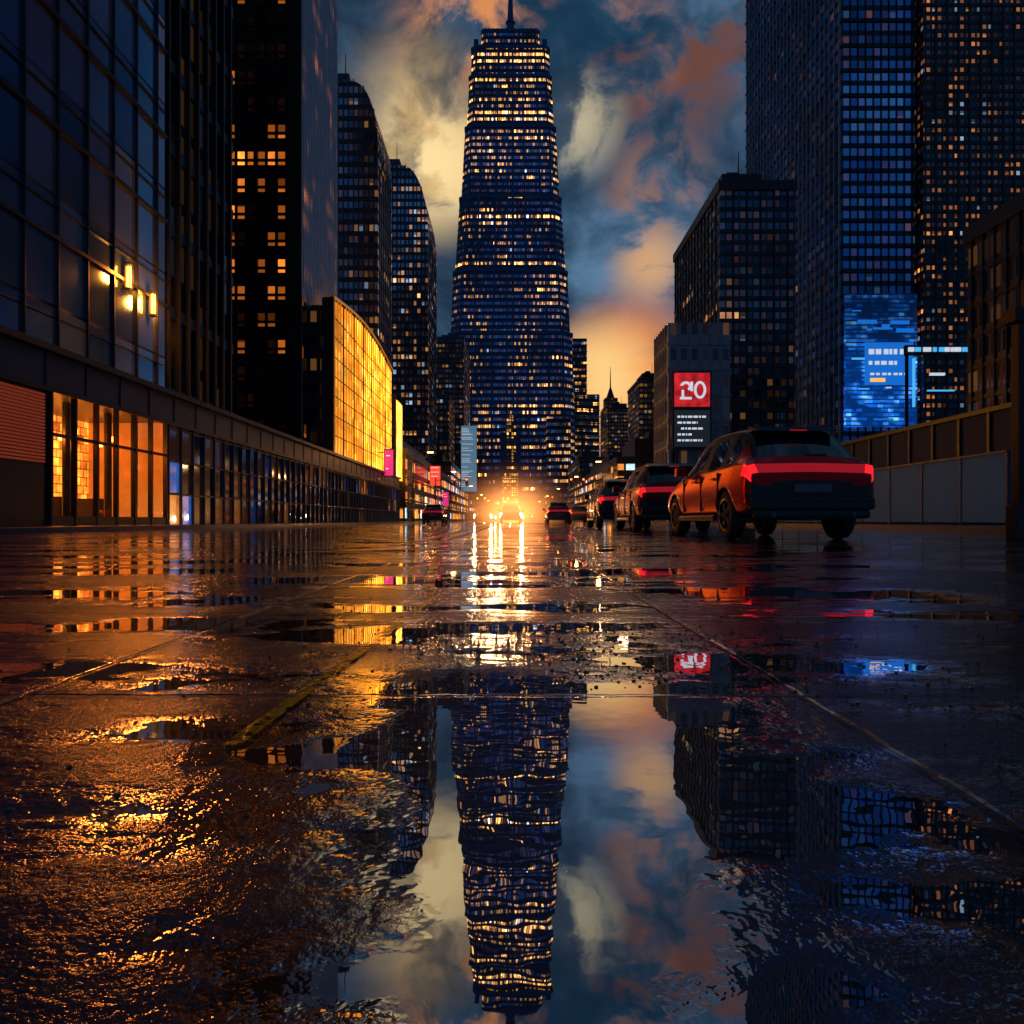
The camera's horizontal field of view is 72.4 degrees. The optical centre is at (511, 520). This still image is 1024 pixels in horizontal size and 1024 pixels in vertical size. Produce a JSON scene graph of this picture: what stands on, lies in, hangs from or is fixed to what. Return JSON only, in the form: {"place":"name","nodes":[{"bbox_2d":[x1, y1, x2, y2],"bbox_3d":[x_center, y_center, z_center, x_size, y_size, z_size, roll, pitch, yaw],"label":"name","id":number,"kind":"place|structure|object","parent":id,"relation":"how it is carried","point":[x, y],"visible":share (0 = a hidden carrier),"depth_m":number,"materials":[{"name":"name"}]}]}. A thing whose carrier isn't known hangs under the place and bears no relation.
{"place":"outdoors","nodes":[
{"label":"outdoors","id":0,"kind":"place"},
{"bbox_2d":[0,520,493,534],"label":"pavement","id":1,"kind":"structure","parent":0,"point":[52,529],"depth_m":20.55,"materials":[{"name":"concrete"}]},
{"bbox_2d":[0,324,400,525],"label":"shop podium","id":2,"kind":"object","parent":1,"relation":"on","point":[84,440],"visible":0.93,"depth_m":28.25,"materials":[{"name":"black glass"}]},
{"bbox_2d":[0,0,232,412],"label":"glass office building","id":3,"kind":"structure","parent":2,"relation":"on","point":[116,147],"depth_m":25.15,"materials":[{"name":"glass"}]},
{"bbox_2d":[124,261,132,291],"bbox_3d":[-13.800,-8.770,25.200,0.200,1.000,0.280,0,0,0],"label":"wall lamp","id":4,"kind":"object","parent":3,"relation":"attached to","point":[127,274],"visible":1,"depth_m":25.13,"materials":[{"name":"metal"}]},
{"bbox_2d":[149,290,156,317],"bbox_3d":[-13.800,-8.320,26.900,0.200,1.000,0.280,0,0,0],"label":"wall lamp","id":5,"kind":"object","parent":3,"relation":"attached to","point":[152,293],"visible":1,"depth_m":26.84,"materials":[{"name":"metal"}]},
{"bbox_2d":[308,296,401,480],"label":"illuminated hall","id":6,"kind":"structure","parent":2,"relation":"on","point":[350,368],"depth_m":61.97,"materials":[{"name":"yellow glass"}]},
{"bbox_2d":[378,449,393,476],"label":"shop sign","id":7,"kind":"object","parent":6,"relation":"attached to","point":[389,462],"visible":1,"depth_m":75.85,"materials":[{"name":"pink plastic"}]},
{"bbox_2d":[412,451,433,521],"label":"street lamp","id":8,"kind":"object","parent":1,"relation":"on","point":[413,485],"visible":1,"depth_m":74.96,"materials":[{"name":"metal"}]},
{"bbox_2d":[440,471,455,520],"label":"street lamp","id":9,"kind":"object","parent":1,"relation":"on","point":[441,485],"visible":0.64,"depth_m":104.95,"materials":[{"name":"metal"}]},
{"bbox_2d":[435,478,467,520],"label":"traffic light","id":10,"kind":"object","parent":1,"relation":"on","point":[454,480],"visible":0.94,"depth_m":95.92,"materials":[{"name":"black metal"}]},
{"bbox_2d":[462,486,466,520],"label":"street lamp","id":11,"kind":"object","parent":1,"relation":"on","point":[462,503],"visible":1,"depth_m":149.94,"materials":[{"name":"metal"}]},
{"bbox_2d":[437,389,454,463],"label":"office tower","id":12,"kind":"structure","parent":0,"point":[445,426],"depth_m":228.00,"materials":[{"name":"black glass"}]},
{"bbox_2d":[437,334,470,520],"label":"office tower","id":13,"kind":"structure","parent":0,"point":[453,368],"depth_m":262.00,"materials":[{"name":"black glass"}]},
{"bbox_2d":[484,511,496,521],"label":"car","id":14,"kind":"object","parent":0,"point":[494,516],"visible":0.44,"depth_m":108.09,"materials":[{"name":"paint"}]},
{"bbox_2d":[0,521,1023,1023],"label":"road","id":15,"kind":"structure","parent":0,"point":[434,845],"depth_m":0.76,"materials":[{"name":"grey asphalt"}]},
{"bbox_2d":[222,522,504,744],"bbox_3d":[-1.129,0.276,45.430,1.722,0.001,89.140,0,0,0],"label":"road marking","id":16,"kind":"object","parent":15,"relation":"on","point":[276,712],"visible":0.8,"depth_m":1.30,"materials":[{"name":"yellow paint"}]},
{"bbox_2d":[422,504,448,523],"bbox_3d":[-6.600,-0.567,60.213,2.200,1.695,4.526,0,0,0],"label":"parked car","id":17,"kind":"object","parent":15,"relation":"on","point":[434,512],"visible":0.99,"depth_m":58.13,"materials":[{"name":"black paint"}]},
{"bbox_2d":[473,507,493,522],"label":"taxi","id":18,"kind":"object","parent":15,"relation":"on","point":[483,513],"visible":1,"depth_m":72.09,"materials":[{"name":"paint"}]},
{"bbox_2d":[498,504,523,523],"bbox_3d":[-0.100,-0.567,59.787,2.200,1.695,4.526,0,0,0],"label":"car","id":19,"kind":"object","parent":15,"relation":"on","point":[510,512],"visible":1,"depth_m":58.03,"materials":[{"name":"orange paint"}]},
{"bbox_2d":[530,508,545,522],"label":"car","id":20,"kind":"object","parent":15,"relation":"on","point":[538,513],"visible":0.71,"depth_m":78.06,"materials":[{"name":"paint"}]},
{"bbox_2d":[543,502,570,523],"bbox_3d":[3.500,-0.567,54.213,2.200,1.695,4.526,0,0,0],"label":"car","id":21,"kind":"object","parent":15,"relation":"on","point":[557,510],"visible":1,"depth_m":52.09,"materials":[{"name":"black paint"}]},
{"bbox_2d":[571,506,585,522],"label":"taxi","id":22,"kind":"object","parent":15,"relation":"on","point":[578,512],"visible":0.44,"depth_m":66.05,"materials":[{"name":"paint"}]},
{"bbox_2d":[584,479,651,527],"bbox_3d":[3.750,-0.567,25.013,2.200,1.695,4.526,0,0,0],"label":"parked car","id":23,"kind":"object","parent":15,"relation":"on","point":[600,507],"visible":0.52,"depth_m":23.34,"materials":[{"name":"black paint"}]},
{"bbox_2d":[613,464,709,531],"bbox_3d":[3.850,-0.567,18.413,2.200,1.695,4.526,0,0,0],"label":"parked car","id":24,"kind":"object","parent":15,"relation":"on","point":[644,494],"visible":0.58,"depth_m":16.67,"materials":[{"name":"red paint"}]},
{"bbox_2d":[668,427,874,538],"bbox_3d":[4.003,-0.567,11.712,2.200,1.695,4.526,0,0,-2],"label":"parked car","id":25,"kind":"object","parent":15,"relation":"on","point":[764,479],"visible":1,"depth_m":9.79,"materials":[{"name":"red paint"}]},
{"bbox_2d":[1002,281,1023,539],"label":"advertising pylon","id":26,"kind":"object","parent":15,"relation":"on","point":[1013,318],"visible":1,"depth_m":9.97,"materials":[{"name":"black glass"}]},
{"bbox_2d":[0,581,1023,836],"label":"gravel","id":27,"kind":"structure","parent":0,"point":[116,793],"depth_m":1.34,"materials":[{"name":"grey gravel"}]},
{"bbox_2d":[448,0,599,520],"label":"skyscraper with spire","id":28,"kind":"structure","parent":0,"point":[534,412],"depth_m":418.73,"materials":[{"name":"blue glass"}]},
{"bbox_2d":[338,0,745,454],"label":"sky","id":29,"kind":"structure","parent":0,"point":[649,98],"materials":[{"name":"blue"}]},
{"bbox_2d":[567,464,586,520],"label":"office building","id":30,"kind":"structure","parent":0,"point":[570,497],"depth_m":222.45,"materials":[{"name":"metal"}]},
{"bbox_2d":[567,449,604,490],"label":"office building","id":31,"kind":"structure","parent":0,"point":[577,466],"depth_m":260.36,"materials":[{"name":"metal"}]},
{"bbox_2d":[654,322,730,521],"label":"stone building","id":32,"kind":"structure","parent":0,"point":[689,346],"depth_m":60.00,"materials":[{"name":"grey stone"}]},
{"bbox_2d":[534,520,1004,531],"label":"pavement","id":33,"kind":"structure","parent":0,"point":[964,527],"depth_m":22.85,"materials":[{"name":"concrete"}]},
{"bbox_2d":[570,478,602,485],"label":"traffic light","id":34,"kind":"object","parent":33,"relation":"on","point":[583,480],"visible":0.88,"depth_m":95.84,"materials":[{"name":"black metal"}]},
{"bbox_2d":[574,440,621,520],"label":"shop row","id":35,"kind":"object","parent":33,"relation":"on","point":[580,493],"visible":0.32,"depth_m":166.96,"materials":[{"name":"metal"}]},
{"bbox_2d":[596,460,613,520],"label":"street lamp","id":36,"kind":"object","parent":33,"relation":"on","point":[613,469],"visible":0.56,"depth_m":86.95,"materials":[{"name":"metal"}]},
{"bbox_2d":[600,367,617,414],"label":"clock tower","id":37,"kind":"structure","parent":33,"relation":"on","point":[609,399],"depth_m":388.75,"materials":[{"name":"metal"}]},
{"bbox_2d":[600,401,627,456],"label":"office building","id":38,"kind":"structure","parent":33,"relation":"on","point":[613,425],"depth_m":352.00,"materials":[{"name":"metal"}]},
{"bbox_2d":[595,431,653,520],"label":"shop row","id":39,"kind":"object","parent":33,"relation":"on","point":[637,452],"visible":0.21,"depth_m":102.00,"materials":[{"name":"metal"}]},
{"bbox_2d":[627,371,653,442],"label":"office building","id":40,"kind":"structure","parent":33,"relation":"on","point":[640,404],"depth_m":250.00,"materials":[{"name":"glass"}]},
{"bbox_2d":[671,371,710,463],"bbox_3d":[15.250,-6.230,59.420,3.300,12.780,0.560,0,0,0],"label":"billboard","id":41,"kind":"object","parent":33,"relation":"on","point":[690,410],"visible":0.95,"depth_m":59.20,"materials":[{"name":"red"}]},
{"bbox_2d":[673,152,797,521],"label":"office tower","id":42,"kind":"structure","parent":33,"relation":"on","point":[734,254],"depth_m":72.00,"materials":[{"name":"glass"}]},
{"bbox_2d":[745,0,916,441],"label":"office tower","id":43,"kind":"structure","parent":33,"relation":"on","point":[830,95],"depth_m":95.00,"materials":[{"name":"glass"}]},
{"bbox_2d":[777,450,1010,524],"bbox_3d":[16.530,-1.090,35.360,0.180,2.500,24.200,0,0,0],"label":"construction hoarding","id":44,"kind":"object","parent":33,"relation":"on","point":[961,490],"visible":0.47,"depth_m":26.61,"materials":[{"name":"metal"}]},
{"bbox_2d":[904,345,967,426],"bbox_3d":[35.150,-7.120,57.700,5.500,14.600,0.400,0,0,0],"label":"illuminated sign","id":45,"kind":"object","parent":33,"relation":"on","point":[935,350],"visible":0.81,"depth_m":57.60,"materials":[{"name":"metal"}]},
{"bbox_2d":[808,402,1011,523],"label":"retaining wall","id":46,"kind":"structure","parent":0,"point":[984,430],"depth_m":33.48,"materials":[{"name":"concrete"}]},
{"bbox_2d":[962,190,1023,411],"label":"office building","id":47,"kind":"structure","parent":0,"point":[993,240],"depth_m":40.65,"materials":[{"name":"metal"}]},
{"label":"ground","id":48,"kind":"structure","parent":0,"visible":0},
{"bbox_2d":[232,0,337,441],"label":"office tower","id":49,"kind":"structure","parent":48,"relation":"on","point":[285,166],"depth_m":52.00,"materials":[{"name":"glass"}]},
{"bbox_2d":[338,53,391,437],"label":"office tower","id":50,"kind":"structure","parent":48,"relation":"on","point":[364,234],"depth_m":109.50,"materials":[{"name":"black glass"}]},
{"bbox_2d":[389,158,436,460],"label":"office tower","id":51,"kind":"structure","parent":48,"relation":"on","point":[414,322],"depth_m":165.00,"materials":[{"name":"glass"}]},
{"bbox_2d":[391,430,450,520],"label":"shop row","id":52,"kind":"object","parent":48,"relation":"on","point":[424,493],"visible":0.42,"depth_m":105.15,"materials":[{"name":"black glass"}]},
{"bbox_2d":[429,465,440,485],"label":"shop sign","id":53,"kind":"object","parent":52,"relation":"attached to","point":[434,471],"visible":0.87,"depth_m":117.85,"materials":[{"name":"red plastic"}]},
{"bbox_2d":[427,454,468,520],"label":"shop row","id":54,"kind":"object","parent":48,"relation":"on","point":[445,463],"visible":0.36,"depth_m":178.90,"materials":[{"name":"metal"}]},
{"bbox_2d":[442,492,448,506],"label":"shop sign","id":55,"kind":"object","parent":54,"relation":"attached to","point":[445,499],"visible":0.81,"depth_m":139.85,"materials":[{"name":"pink plastic"}]},
{"bbox_2d":[461,425,476,491],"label":"shop sign","id":56,"kind":"object","parent":54,"relation":"attached to","point":[469,452],"visible":0.98,"depth_m":189.85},
{"bbox_2d":[915,0,1023,423],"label":"office tower","id":57,"kind":"structure","parent":48,"relation":"on","point":[969,112],"depth_m":93.50,"materials":[{"name":"glass"}]}
]}

